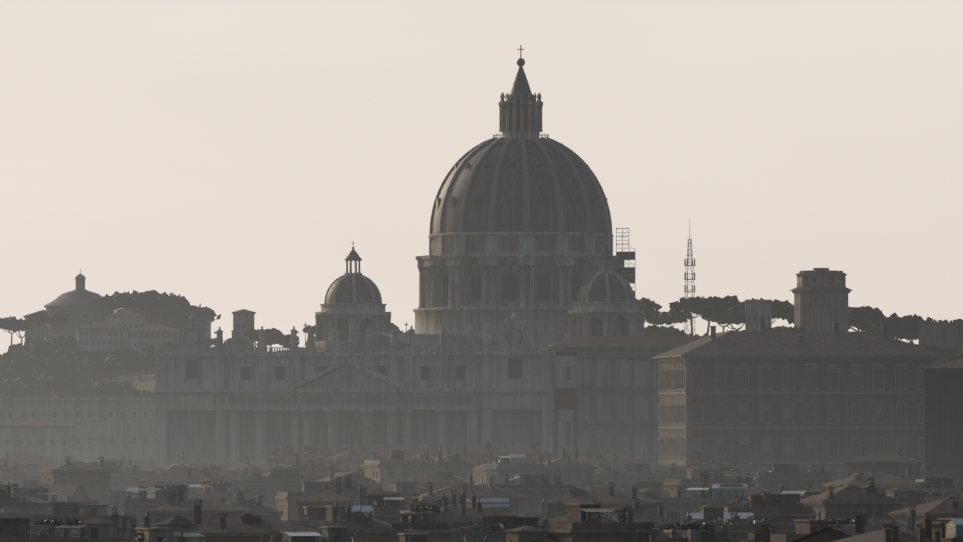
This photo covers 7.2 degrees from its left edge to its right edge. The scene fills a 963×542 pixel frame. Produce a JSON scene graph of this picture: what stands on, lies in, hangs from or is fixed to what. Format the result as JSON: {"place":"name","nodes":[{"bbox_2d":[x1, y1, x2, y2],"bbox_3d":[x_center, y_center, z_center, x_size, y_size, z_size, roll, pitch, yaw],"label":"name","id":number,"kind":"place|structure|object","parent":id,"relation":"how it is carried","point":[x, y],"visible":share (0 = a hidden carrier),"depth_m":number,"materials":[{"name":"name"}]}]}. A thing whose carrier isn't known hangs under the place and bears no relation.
{"place":"outdoors","nodes":[
{"label":"outdoors","id":0,"kind":"place"},
{"bbox_2d":[85,348,304,391],"bbox_3d":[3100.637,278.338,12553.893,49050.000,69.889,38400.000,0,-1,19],"label":"ground","id":1,"kind":"structure","parent":0,"point":[146,382],"depth_m":2679.19,"materials":[{"name":"grey plant"}]},
{"bbox_2d":[0,290,220,396],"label":"trees","id":2,"kind":"object","parent":1,"relation":"on","point":[63,366],"visible":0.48,"depth_m":2756.84,"materials":[{"name":"green plant"}]},
{"bbox_2d":[0,439,648,471],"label":"rooftops","id":3,"kind":"object","parent":1,"relation":"on","point":[480,453],"visible":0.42,"depth_m":1971.26,"materials":[{"name":"grey stone"}]},
{"bbox_2d":[153,45,644,470],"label":"domed basilica","id":4,"kind":"structure","parent":1,"relation":"on","point":[516,266],"depth_m":2080.99,"materials":[{"name":"stone"}]},
{"bbox_2d":[616,228,634,295],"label":"scaffolding","id":5,"kind":"object","parent":4,"relation":"on","point":[627,274],"visible":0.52,"depth_m":2185.52,"materials":[{"name":"metal"}]},
{"bbox_2d":[39,485,854,541],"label":"rooftops","id":6,"kind":"object","parent":1,"relation":"on","point":[584,523],"visible":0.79,"depth_m":976.49,"materials":[{"name":"brown stone"}]},
{"bbox_2d":[154,484,754,541],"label":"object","id":7,"kind":"object","parent":1,"relation":"on","point":[179,524],"visible":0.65,"depth_m":1007.10,"materials":[{"name":"grey"}]},
{"bbox_2d":[1,488,917,541],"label":"rooftops","id":8,"kind":"object","parent":1,"relation":"on","point":[461,515],"visible":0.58,"depth_m":1124.90,"materials":[{"name":"grey stone"}]},
{"bbox_2d":[0,444,923,490],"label":"rooftops","id":9,"kind":"object","parent":1,"relation":"on","point":[567,469],"visible":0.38,"depth_m":1736.68,"materials":[{"name":"grey stone"}]},
{"bbox_2d":[17,447,924,486],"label":"rooftops","id":10,"kind":"object","parent":1,"relation":"on","point":[480,472],"visible":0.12,"depth_m":1864.52,"materials":[{"name":"grey stone"}]},
{"bbox_2d":[0,466,961,519],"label":"rooftops","id":11,"kind":"object","parent":1,"relation":"on","point":[538,488],"visible":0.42,"depth_m":1451.04,"materials":[{"name":"grey stone"}]},
{"bbox_2d":[0,268,962,464],"bbox_3d":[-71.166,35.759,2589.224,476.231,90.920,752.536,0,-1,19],"label":"buildings","id":12,"kind":"structure","parent":1,"relation":"on","point":[107,427],"depth_m":2341.14,"materials":[{"name":"paint"}]},
{"bbox_2d":[0,462,962,540],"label":"rooftops","id":13,"kind":"object","parent":1,"relation":"on","point":[850,500],"visible":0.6,"depth_m":1164.64,"materials":[{"name":"brown stone"}]},
{"bbox_2d":[0,446,962,509],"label":"rooftops","id":14,"kind":"object","parent":1,"relation":"on","point":[93,481],"visible":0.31,"depth_m":1623.58,"materials":[{"name":"brown stone"}]},
{"bbox_2d":[0,509,962,541],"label":"rooftops","id":15,"kind":"object","parent":1,"relation":"on","point":[14,527],"visible":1,"depth_m":916.45,"materials":[{"name":"grey stone"}]},
{"bbox_2d":[11,469,960,527],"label":"rooftops","id":16,"kind":"object","parent":1,"relation":"on","point":[679,507],"visible":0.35,"depth_m":1330.11,"materials":[{"name":"grey stone"}]},
{"bbox_2d":[170,295,962,364],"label":"trees","id":17,"kind":"object","parent":1,"relation":"on","point":[728,310],"visible":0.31,"depth_m":2675.52,"materials":[{"name":"green plant"}]},
{"bbox_2d":[544,336,705,472],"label":"building","id":18,"kind":"structure","parent":1,"relation":"on","point":[617,394],"depth_m":2074.04,"materials":[{"name":"grey stone"}]},
{"bbox_2d":[684,236,695,334],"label":"radio mast","id":19,"kind":"object","parent":1,"relation":"on","point":[685,276],"visible":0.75,"depth_m":2756.42,"materials":[{"name":"metal"}]},
{"bbox_2d":[652,320,941,478],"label":"palace of sixtus","id":20,"kind":"structure","parent":1,"relation":"on","point":[834,399],"depth_m":1930.28,"materials":[{"name":"stone"}]},
{"bbox_2d":[790,268,852,330],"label":"garden tower","id":21,"kind":"structure","parent":1,"relation":"on","point":[820,299],"depth_m":2629.16,"materials":[{"name":"stone"}]},
{"bbox_2d":[922,359,962,488],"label":"palazzo","id":22,"kind":"structure","parent":1,"relation":"on","point":[943,418],"depth_m":1755.56,"materials":[{"name":"brown stone"}]},
{"bbox_2d":[0,0,962,354],"label":"sky","id":23,"kind":"structure","parent":0,"point":[226,157],"materials":[{"name":"beige"}]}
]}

